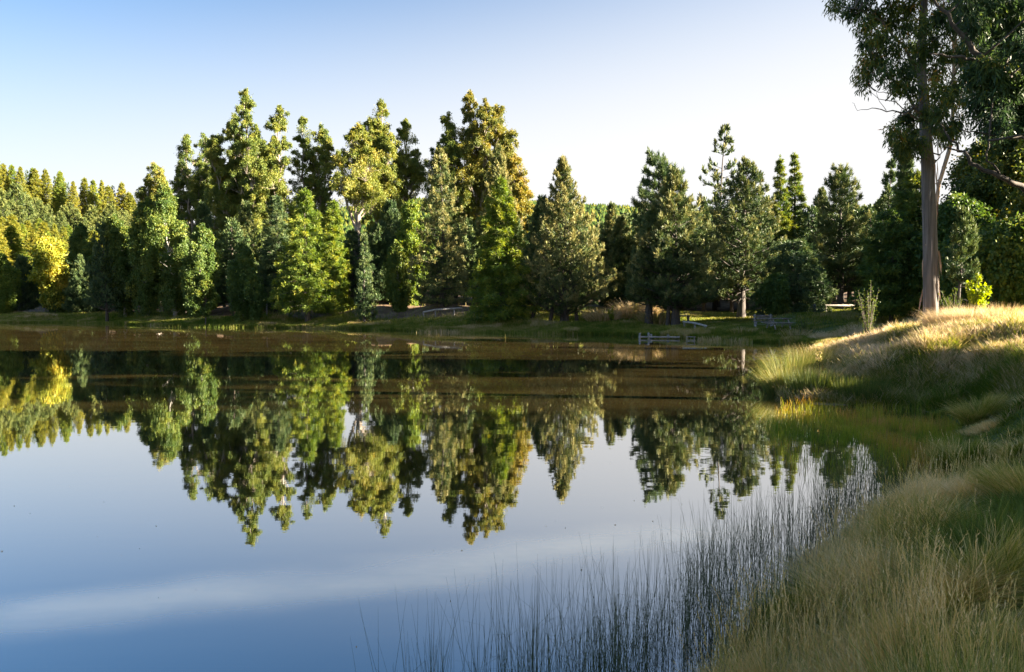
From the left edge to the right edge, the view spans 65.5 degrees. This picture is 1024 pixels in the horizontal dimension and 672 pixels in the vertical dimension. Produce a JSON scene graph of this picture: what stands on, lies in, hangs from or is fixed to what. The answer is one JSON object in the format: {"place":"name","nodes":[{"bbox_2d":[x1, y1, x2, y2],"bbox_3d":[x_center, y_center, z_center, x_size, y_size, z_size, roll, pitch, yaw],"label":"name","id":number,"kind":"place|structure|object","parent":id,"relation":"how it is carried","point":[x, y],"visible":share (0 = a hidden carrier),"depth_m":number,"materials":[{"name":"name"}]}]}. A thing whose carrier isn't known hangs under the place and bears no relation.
{"place":"outdoors","nodes":[
{"label":"outdoors","id":0,"kind":"place"},
{"bbox_2d":[0,323,951,671],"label":"water","id":1,"kind":"structure","parent":0,"point":[234,465],"depth_m":10.24,"materials":[{"name":"liquid"}]},
{"bbox_2d":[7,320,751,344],"bbox_3d":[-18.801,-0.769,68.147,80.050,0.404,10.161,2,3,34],"label":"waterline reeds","id":2,"kind":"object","parent":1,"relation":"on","point":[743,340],"visible":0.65,"depth_m":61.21,"materials":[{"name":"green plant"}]},
{"bbox_2d":[350,442,940,671],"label":"reeds","id":3,"kind":"object","parent":1,"relation":"in","point":[593,654],"visible":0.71,"depth_m":5.55,"materials":[{"name":"plant"}]},
{"bbox_2d":[0,0,1019,226],"label":"sky","id":4,"kind":"structure","parent":0,"point":[105,90],"materials":[{"name":"blue"}]},
{"bbox_2d":[5,213,1023,596],"bbox_3d":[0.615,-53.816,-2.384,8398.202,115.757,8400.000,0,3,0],"label":"ground","id":5,"kind":"structure","parent":0,"point":[227,309],"depth_m":75.16,"materials":[{"name":"plant"}]},
{"bbox_2d":[0,163,16,197],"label":"larch tree","id":6,"kind":"object","parent":5,"relation":"on","point":[6,179],"visible":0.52,"depth_m":242.23,"materials":[{"name":"plant"}]},
{"bbox_2d":[0,253,24,313],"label":"leafy tree","id":7,"kind":"object","parent":5,"relation":"on","point":[10,279],"visible":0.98,"depth_m":95.46,"materials":[{"name":"green plant"}]},
{"bbox_2d":[0,225,33,282],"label":"larch tree","id":8,"kind":"object","parent":5,"relation":"on","point":[16,246],"visible":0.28,"depth_m":121.58,"materials":[{"name":"plant"}]},
{"bbox_2d":[4,182,34,214],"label":"pine tree","id":9,"kind":"object","parent":5,"relation":"on","point":[18,192],"visible":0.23,"depth_m":197.36,"materials":[{"name":"green plant"}]},
{"bbox_2d":[11,254,40,311],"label":"pine tree","id":10,"kind":"object","parent":5,"relation":"on","point":[28,300],"visible":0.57,"depth_m":99.31,"materials":[{"name":"green plant"}]},
{"bbox_2d":[26,168,46,204],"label":"larch tree","id":11,"kind":"object","parent":5,"relation":"on","point":[35,179],"visible":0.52,"depth_m":248.31,"materials":[{"name":"plant"}]},
{"bbox_2d":[39,168,52,207],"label":"larch tree","id":12,"kind":"object","parent":5,"relation":"on","point":[46,186],"visible":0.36,"depth_m":253.31,"materials":[{"name":"plant"}]},
{"bbox_2d":[33,206,59,238],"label":"pine tree","id":13,"kind":"object","parent":5,"relation":"on","point":[46,216],"visible":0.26,"depth_m":169.77,"materials":[{"name":"green plant"}]},
{"bbox_2d":[25,233,70,312],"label":"autumn tree","id":14,"kind":"object","parent":5,"relation":"on","point":[48,255],"visible":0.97,"depth_m":95.44,"materials":[{"name":"yellow plant"}]},
{"bbox_2d":[50,172,67,215],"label":"larch tree","id":15,"kind":"object","parent":5,"relation":"on","point":[57,200],"visible":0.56,"depth_m":248.72,"materials":[{"name":"plant"}]},
{"bbox_2d":[66,222,88,275],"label":"leafy tree","id":16,"kind":"object","parent":5,"relation":"on","point":[78,238],"visible":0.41,"depth_m":107.07,"materials":[{"name":"green plant"}]},
{"bbox_2d":[61,253,96,312],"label":"pine tree","id":17,"kind":"object","parent":5,"relation":"on","point":[75,301],"visible":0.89,"depth_m":95.23,"materials":[{"name":"green plant"}]},
{"bbox_2d":[73,240,109,311],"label":"leafy tree","id":18,"kind":"object","parent":5,"relation":"on","point":[86,252],"visible":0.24,"depth_m":104.49,"materials":[{"name":"green plant"}]},
{"bbox_2d":[82,179,101,216],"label":"larch tree","id":19,"kind":"object","parent":5,"relation":"on","point":[92,197],"visible":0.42,"depth_m":245.54,"materials":[{"name":"plant"}]},
{"bbox_2d":[81,221,124,321],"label":"forest pine","id":20,"kind":"object","parent":5,"relation":"on","point":[100,287],"visible":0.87,"depth_m":83.92,"materials":[{"name":"green plant"}]},
{"bbox_2d":[100,213,134,318],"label":"birch tree","id":21,"kind":"object","parent":5,"relation":"on","point":[116,233],"visible":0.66,"depth_m":84.43,"materials":[{"name":"green plant"}]},
{"bbox_2d":[124,195,165,318],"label":"birch tree","id":22,"kind":"object","parent":5,"relation":"on","point":[146,299],"visible":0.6,"depth_m":82.47,"materials":[{"name":"green plant"}]},
{"bbox_2d":[126,162,173,228],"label":"gum tree","id":23,"kind":"object","parent":5,"relation":"on","point":[154,183],"visible":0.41,"depth_m":116.71,"materials":[{"name":"green plant"}]},
{"bbox_2d":[135,181,189,316],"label":"birch tree","id":24,"kind":"object","parent":5,"relation":"on","point":[173,242],"visible":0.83,"depth_m":81.31,"materials":[{"name":"green plant"}]},
{"bbox_2d":[167,133,218,241],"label":"gum tree","id":25,"kind":"object","parent":5,"relation":"on","point":[196,184],"visible":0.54,"depth_m":103.06,"materials":[{"name":"green plant"}]},
{"bbox_2d":[178,222,223,318],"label":"birch tree","id":26,"kind":"object","parent":5,"relation":"on","point":[200,263],"visible":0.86,"depth_m":79.01,"materials":[{"name":"green plant"}]},
{"bbox_2d":[188,200,225,308],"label":"pine tree","id":27,"kind":"object","parent":5,"relation":"on","point":[202,208],"visible":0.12,"depth_m":89.25,"materials":[{"name":"green plant"}]},
{"bbox_2d":[192,279,221,324],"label":"tree","id":28,"kind":"object","parent":5,"relation":"on","point":[209,301],"visible":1,"depth_m":72.55,"materials":[{"name":"green plant"}]},
{"bbox_2d":[200,112,257,269],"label":"gum tree","id":29,"kind":"object","parent":5,"relation":"on","point":[227,201],"visible":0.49,"depth_m":96.70,"materials":[{"name":"green plant"}]},
{"bbox_2d":[213,217,258,315],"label":"forest pine","id":30,"kind":"object","parent":5,"relation":"on","point":[235,225],"visible":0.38,"depth_m":84.03,"materials":[{"name":"green plant"}]},
{"bbox_2d":[222,199,265,289],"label":"pine tree","id":31,"kind":"object","parent":5,"relation":"on","point":[244,219],"visible":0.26,"depth_m":87.07,"materials":[{"name":"green plant"}]},
{"bbox_2d":[225,240,263,321],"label":"birch tree","id":32,"kind":"object","parent":5,"relation":"on","point":[241,268],"visible":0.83,"depth_m":74.39,"materials":[{"name":"green plant"}]},
{"bbox_2d":[221,87,275,252],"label":"gum tree","id":33,"kind":"object","parent":5,"relation":"on","point":[253,143],"visible":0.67,"depth_m":94.12,"materials":[{"name":"green plant"}]},
{"bbox_2d":[243,273,268,320],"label":"bush","id":34,"kind":"object","parent":5,"relation":"on","point":[252,288],"visible":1,"depth_m":73.42,"materials":[{"name":"green plant"}]},
{"bbox_2d":[255,104,295,250],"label":"gum tree","id":35,"kind":"object","parent":5,"relation":"on","point":[271,182],"visible":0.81,"depth_m":95.41,"materials":[{"name":"green plant"}]},
{"bbox_2d":[255,193,299,312],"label":"fir tree","id":36,"kind":"object","parent":5,"relation":"on","point":[269,241],"visible":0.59,"depth_m":81.05,"materials":[{"name":"plant"}]},
{"bbox_2d":[266,186,345,321],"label":"larch tree","id":37,"kind":"object","parent":5,"relation":"on","point":[304,288],"visible":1,"depth_m":72.10,"materials":[{"name":"plant"}]},
{"bbox_2d":[286,116,341,240],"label":"gum tree","id":38,"kind":"object","parent":5,"relation":"on","point":[319,165],"visible":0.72,"depth_m":98.31,"materials":[{"name":"green plant"}]},
{"bbox_2d":[310,199,355,314],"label":"larch tree","id":39,"kind":"object","parent":5,"relation":"on","point":[338,256],"visible":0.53,"depth_m":78.08,"materials":[{"name":"plant"}]},
{"bbox_2d":[335,229,366,299],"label":"forest pine","id":40,"kind":"object","parent":5,"relation":"on","point":[349,244],"visible":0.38,"depth_m":86.42,"materials":[{"name":"green plant"}]},
{"bbox_2d":[329,122,390,301],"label":"gum tree","id":41,"kind":"object","parent":5,"relation":"on","point":[355,186],"visible":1,"depth_m":86.42,"materials":[{"name":"green plant"}]},
{"bbox_2d":[354,233,377,321],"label":"pine tree","id":42,"kind":"object","parent":5,"relation":"on","point":[368,303],"visible":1,"depth_m":69.53,"materials":[{"name":"green plant"}]},
{"bbox_2d":[353,219,390,304],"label":"fir tree","id":43,"kind":"object","parent":5,"relation":"on","point":[378,243],"visible":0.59,"depth_m":79.11,"materials":[{"name":"plant"}]},
{"bbox_2d":[351,98,406,235],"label":"gum tree","id":44,"kind":"object","parent":5,"relation":"on","point":[377,131],"visible":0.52,"depth_m":95.06,"materials":[{"name":"green plant"}]},
{"bbox_2d":[371,199,400,301],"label":"fir tree","id":45,"kind":"object","parent":5,"relation":"on","point":[390,217],"visible":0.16,"depth_m":87.11,"materials":[{"name":"plant"}]},
{"bbox_2d":[382,239,412,312],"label":"birch tree","id":46,"kind":"object","parent":5,"relation":"on","point":[395,266],"visible":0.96,"depth_m":75.50,"materials":[{"name":"green plant"}]},
{"bbox_2d":[385,118,428,212],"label":"gum tree","id":47,"kind":"object","parent":5,"relation":"on","point":[414,171],"visible":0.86,"depth_m":97.59,"materials":[{"name":"green plant"}]},
{"bbox_2d":[394,199,435,305],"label":"birch tree","id":48,"kind":"object","parent":5,"relation":"on","point":[408,239],"visible":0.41,"depth_m":79.19,"materials":[{"name":"green plant"}]},
{"bbox_2d":[0,302,848,346],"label":"shore grass","id":49,"kind":"structure","parent":5,"relation":"on","point":[626,327],"depth_m":64.02,"materials":[{"name":"plant"}]},
{"bbox_2d":[407,146,477,306],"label":"pine tree","id":50,"kind":"object","parent":5,"relation":"on","point":[440,216],"visible":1,"depth_m":72.05,"materials":[{"name":"green plant"}]},
{"bbox_2d":[420,111,475,296],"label":"gum tree","id":51,"kind":"object","parent":5,"relation":"on","point":[449,143],"visible":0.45,"depth_m":95.21,"materials":[{"name":"green plant"}]},
{"bbox_2d":[439,217,482,305],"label":"forest pine","id":52,"kind":"object","parent":5,"relation":"on","point":[472,234],"visible":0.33,"depth_m":81.87,"materials":[{"name":"green plant"}]},
{"bbox_2d":[443,89,518,228],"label":"gum tree","id":53,"kind":"object","parent":5,"relation":"on","point":[485,135],"visible":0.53,"depth_m":95.15,"materials":[{"name":"green plant"}]},
{"bbox_2d":[474,143,524,293],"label":"pine tree","id":54,"kind":"object","parent":5,"relation":"on","point":[498,163],"visible":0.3,"depth_m":82.88,"materials":[{"name":"green plant"}]},
{"bbox_2d":[463,176,541,323],"bbox_3d":[-0.777,-6.831,63.795,6.630,12.315,6.524,0,3,0],"label":"larch tree","id":55,"kind":"object","parent":5,"relation":"on","point":[513,304],"visible":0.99,"depth_m":63.08,"materials":[{"name":"plant"}]},
{"bbox_2d":[503,152,535,293],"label":"gum tree","id":56,"kind":"object","parent":5,"relation":"on","point":[522,193],"visible":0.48,"depth_m":90.42,"materials":[{"name":"green plant"}]},
{"bbox_2d":[261,197,810,255],"bbox_3d":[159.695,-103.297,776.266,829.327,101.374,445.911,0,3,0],"label":"distant forest","id":57,"kind":"object","parent":5,"relation":"on","point":[601,209],"visible":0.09,"depth_m":793.03,"materials":[{"name":"plant"}]},
{"bbox_2d":[515,194,560,310],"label":"pine tree","id":58,"kind":"object","parent":5,"relation":"on","point":[536,213],"visible":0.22,"depth_m":71.36,"materials":[{"name":"green plant"}]},
{"bbox_2d":[519,154,617,321],"bbox_3d":[4.303,-7.665,63.614,8.004,13.961,8.190,-2,3,-41],"label":"pine tree","id":59,"kind":"object","parent":5,"relation":"on","point":[570,294],"visible":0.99,"depth_m":62.98,"materials":[{"name":"green plant"}]},
{"bbox_2d":[578,307,625,321],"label":"pampas tussock","id":60,"kind":"object","parent":5,"relation":"on","point":[599,315],"visible":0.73,"depth_m":62.74,"materials":[{"name":"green plant"}]},
{"bbox_2d":[592,200,618,308],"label":"pine tree","id":61,"kind":"object","parent":5,"relation":"on","point":[611,217],"visible":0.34,"depth_m":79.15,"materials":[{"name":"green plant"}]},
{"bbox_2d":[599,214,636,305],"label":"pine tree","id":62,"kind":"object","parent":5,"relation":"on","point":[620,257],"visible":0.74,"depth_m":72.13,"materials":[{"name":"green plant"}]},
{"bbox_2d":[605,298,663,318],"bbox_3d":[10.166,-2.360,65.108,6.746,2.042,6.614,-1,3,-21],"label":"pampas tussock","id":63,"kind":"object","parent":5,"relation":"on","point":[625,309],"visible":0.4,"depth_m":64.06,"materials":[{"name":"beige plant"}]},
{"bbox_2d":[624,208,678,323],"bbox_3d":[10.453,-5.236,59.851,3.716,9.001,4.487,-1,3,-26],"label":"pine tree","id":64,"kind":"object","parent":5,"relation":"on","point":[648,309],"visible":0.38,"depth_m":59.52,"materials":[{"name":"green plant"}]},
{"bbox_2d":[629,308,684,324],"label":"pampas tussock","id":65,"kind":"object","parent":5,"relation":"on","point":[661,319],"visible":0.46,"depth_m":60.08,"materials":[{"name":"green plant"}]},
{"bbox_2d":[630,146,688,313],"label":"pine tree","id":66,"kind":"object","parent":5,"relation":"on","point":[661,165],"visible":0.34,"depth_m":69.03,"materials":[{"name":"green plant"}]},
{"bbox_2d":[624,165,728,325],"bbox_3d":[12.160,-6.590,58.737,7.962,12.251,7.425,0,3,0],"label":"pine tree","id":67,"kind":"object","parent":5,"relation":"on","point":[676,214],"visible":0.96,"depth_m":57.66,"materials":[{"name":"green plant"}]},
{"bbox_2d":[497,304,905,331],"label":"lawn grass","id":68,"kind":"structure","parent":5,"relation":"on","point":[844,314],"depth_m":56.80,"materials":[{"name":"plant"}]},
{"bbox_2d":[682,198,724,311],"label":"pine tree","id":69,"kind":"object","parent":5,"relation":"on","point":[706,207],"visible":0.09,"depth_m":77.25,"materials":[{"name":"green plant"}]},
{"bbox_2d":[689,123,739,306],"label":"pine tree","id":70,"kind":"object","parent":5,"relation":"on","point":[726,139],"visible":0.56,"depth_m":83.89,"materials":[{"name":"green plant"}]},
{"bbox_2d":[715,230,753,312],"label":"forest pine","id":71,"kind":"object","parent":5,"relation":"on","point":[731,293],"visible":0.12,"depth_m":76.68,"materials":[{"name":"green plant"}]},
{"bbox_2d":[700,155,786,317],"bbox_3d":[18.899,-8.167,65.372,7.792,13.581,7.634,0,3,0],"label":"pine tree","id":72,"kind":"object","parent":5,"relation":"on","point":[744,196],"visible":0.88,"depth_m":64.71,"materials":[{"name":"green plant"}]},
{"bbox_2d":[753,272,791,314],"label":"tree","id":73,"kind":"object","parent":5,"relation":"on","point":[772,295],"visible":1,"depth_m":57.41,"materials":[{"name":"green plant"}]},
{"bbox_2d":[765,154,795,275],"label":"larch tree","id":74,"kind":"object","parent":5,"relation":"on","point":[782,197],"visible":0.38,"depth_m":79.17,"materials":[{"name":"plant"}]},
{"bbox_2d":[744,360,831,394],"bbox_3d":[7.140,1.015,20.631,2.591,0.990,2.890,0,3,0],"label":"rush clump","id":75,"kind":"object","parent":5,"relation":"on","point":[768,384],"visible":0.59,"depth_m":20.58,"materials":[{"name":"plant"}]},
{"bbox_2d":[746,237,839,317],"bbox_3d":[21.220,-4.113,60.023,6.882,6.597,6.774,0,3,0],"label":"spreading tree","id":76,"kind":"object","parent":5,"relation":"on","point":[806,278],"visible":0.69,"depth_m":58.90,"materials":[{"name":"plant"}]},
{"bbox_2d":[783,151,806,299],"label":"larch tree","id":77,"kind":"object","parent":5,"relation":"on","point":[796,178],"visible":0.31,"depth_m":80.32,"materials":[{"name":"plant"}]},
{"bbox_2d":[749,346,845,378],"bbox_3d":[7.920,0.800,22.217,2.938,1.219,2.806,0,3,0],"label":"rush clump","id":78,"kind":"object","parent":5,"relation":"on","point":[810,364],"visible":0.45,"depth_m":22.10,"materials":[{"name":"plant"}]},
{"bbox_2d":[783,367,844,394],"bbox_3d":[7.347,1.058,19.427,1.616,0.697,1.558,0,3,0],"label":"rush clump","id":79,"kind":"object","parent":5,"relation":"on","point":[812,380],"visible":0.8,"depth_m":19.24,"materials":[{"name":"plant"}]},
{"bbox_2d":[790,204,837,296],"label":"forest pine","id":80,"kind":"object","parent":5,"relation":"on","point":[808,215],"visible":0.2,"depth_m":76.99,"materials":[{"name":"green plant"}]},
{"bbox_2d":[776,341,852,365],"bbox_3d":[9.032,0.612,23.421,2.731,1.066,2.593,0,3,0],"label":"rush clump","id":81,"kind":"object","parent":5,"relation":"on","point":[808,355],"visible":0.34,"depth_m":23.32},
{"bbox_2d":[660,366,1023,671],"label":"bank grass","id":82,"kind":"structure","parent":5,"relation":"on","point":[1000,487],"depth_m":5.17,"materials":[{"name":"plant"}]},
{"bbox_2d":[805,162,879,308],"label":"pine tree","id":83,"kind":"object","parent":5,"relation":"on","point":[841,262],"visible":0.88,"depth_m":68.63,"materials":[{"name":"green plant"}]},
{"bbox_2d":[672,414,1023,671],"bbox_3d":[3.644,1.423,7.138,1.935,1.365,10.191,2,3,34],"label":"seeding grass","id":84,"kind":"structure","parent":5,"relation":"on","point":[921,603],"depth_m":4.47,"materials":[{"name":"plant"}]},
{"bbox_2d":[822,371,893,399],"bbox_3d":[8.181,1.135,18.952,1.737,0.606,1.686,0,3,0],"label":"rush clump","id":85,"kind":"object","parent":5,"relation":"on","point":[841,391],"visible":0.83,"depth_m":18.60,"materials":[{"name":"plant"}]},
{"bbox_2d":[764,396,962,492],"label":"marsh grass","id":86,"kind":"structure","parent":5,"relation":"on","point":[882,422],"depth_m":14.12,"materials":[{"name":"plant"}]},
{"bbox_2d":[847,204,883,297],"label":"forest pine","id":87,"kind":"object","parent":5,"relation":"on","point":[872,212],"visible":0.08,"depth_m":77.42,"materials":[{"name":"green plant"}]},
{"bbox_2d":[856,280,879,333],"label":"birch sapling","id":88,"kind":"object","parent":5,"relation":"on","point":[868,322],"visible":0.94,"depth_m":30.95,"materials":[{"name":"green plant"}]},
{"bbox_2d":[860,157,897,286],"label":"pine tree","id":89,"kind":"object","parent":5,"relation":"on","point":[885,202],"visible":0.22,"depth_m":67.17,"materials":[{"name":"green plant"}]},
{"bbox_2d":[847,206,922,322],"bbox_3d":[23.688,-4.470,49.872,5.017,7.301,5.247,0,3,0],"label":"larch tree","id":90,"kind":"object","parent":5,"relation":"on","point":[896,241],"visible":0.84,"depth_m":49.10,"materials":[{"name":"plant"}]},
{"bbox_2d":[774,304,1023,422],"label":"grass","id":91,"kind":"structure","parent":5,"relation":"on","point":[985,347],"depth_m":18.93,"materials":[{"name":"plant"}]},
{"bbox_2d":[822,0,976,323],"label":"gum tree","id":92,"kind":"object","parent":5,"relation":"on","point":[907,141],"visible":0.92,"depth_m":25.93,"materials":[{"name":"green plant"}]},
{"bbox_2d":[879,168,921,315],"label":"larch tree","id":93,"kind":"object","parent":5,"relation":"on","point":[913,207],"visible":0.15,"depth_m":53.16,"materials":[{"name":"plant"}]},
{"bbox_2d":[884,156,921,277],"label":"pine tree","id":94,"kind":"object","parent":5,"relation":"on","point":[904,171],"visible":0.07,"depth_m":59.23,"materials":[{"name":"green plant"}]},
{"bbox_2d":[888,257,922,318],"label":"leafy tree","id":95,"kind":"object","parent":5,"relation":"on","point":[908,293],"visible":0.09,"depth_m":48.86,"materials":[{"name":"green plant"}]},
{"bbox_2d":[913,304,978,325],"bbox_3d":[12.811,-0.563,22.885,2.910,0.839,2.914,0,3,0],"label":"grass tussock","id":96,"kind":"object","parent":5,"relation":"on","point":[926,319],"depth_m":23.09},
{"bbox_2d":[904,191,995,313],"bbox_3d":[26.433,-4.756,47.512,5.123,7.736,5.375,0,3,0],"label":"leafy tree","id":97,"kind":"object","parent":5,"relation":"on","point":[946,218],"visible":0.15,"depth_m":46.81,"materials":[{"name":"green plant"}]},
{"bbox_2d":[916,0,992,215],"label":"gum tree","id":98,"kind":"object","parent":5,"relation":"on","point":[948,152],"visible":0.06,"depth_m":29.11,"materials":[{"name":"green plant"}]},
{"bbox_2d":[938,232,986,312],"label":"leafy tree","id":99,"kind":"object","parent":5,"relation":"on","point":[947,285],"visible":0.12,"depth_m":43.52,"materials":[{"name":"green plant"}]},
{"bbox_2d":[943,205,982,311],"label":"pine tree","id":100,"kind":"object","parent":5,"relation":"on","point":[966,234],"visible":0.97,"depth_m":37.54,"materials":[{"name":"green plant"}]},
{"bbox_2d":[935,138,1001,212],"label":"leafy tree","id":101,"kind":"object","parent":5,"relation":"on","point":[976,150],"visible":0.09,"depth_m":53.90,"materials":[{"name":"green plant"}]},
{"bbox_2d":[930,304,1015,320],"bbox_3d":[12.866,-0.609,22.433,2.838,0.765,2.751,0,3,0],"label":"grass tussock","id":102,"kind":"object","parent":5,"relation":"on","point":[968,313],"depth_m":22.16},
{"bbox_2d":[929,0,1023,192],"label":"gum tree","id":103,"kind":"object","parent":5,"relation":"on","point":[992,75],"visible":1,"depth_m":16.76,"materials":[{"name":"green plant"}]},
{"bbox_2d":[965,273,992,312],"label":"leafy shrub","id":104,"kind":"object","parent":5,"relation":"on","point":[977,297],"visible":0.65,"depth_m":23.36,"materials":[{"name":"green plant"}]},
{"bbox_2d":[940,131,1023,228],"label":"leafy tree","id":105,"kind":"object","parent":5,"relation":"on","point":[992,191],"visible":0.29,"depth_m":49.28,"materials":[{"name":"green plant"}]},
{"bbox_2d":[963,210,1023,309],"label":"leafy tree","id":106,"kind":"object","parent":5,"relation":"on","point":[1001,250],"visible":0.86,"depth_m":40.87,"materials":[{"name":"green plant"}]},
{"bbox_2d":[988,176,1023,228],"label":"leafy tree","id":107,"kind":"object","parent":5,"relation":"on","point":[1017,203],"visible":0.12,"depth_m":43.45,"materials":[{"name":"green plant"}]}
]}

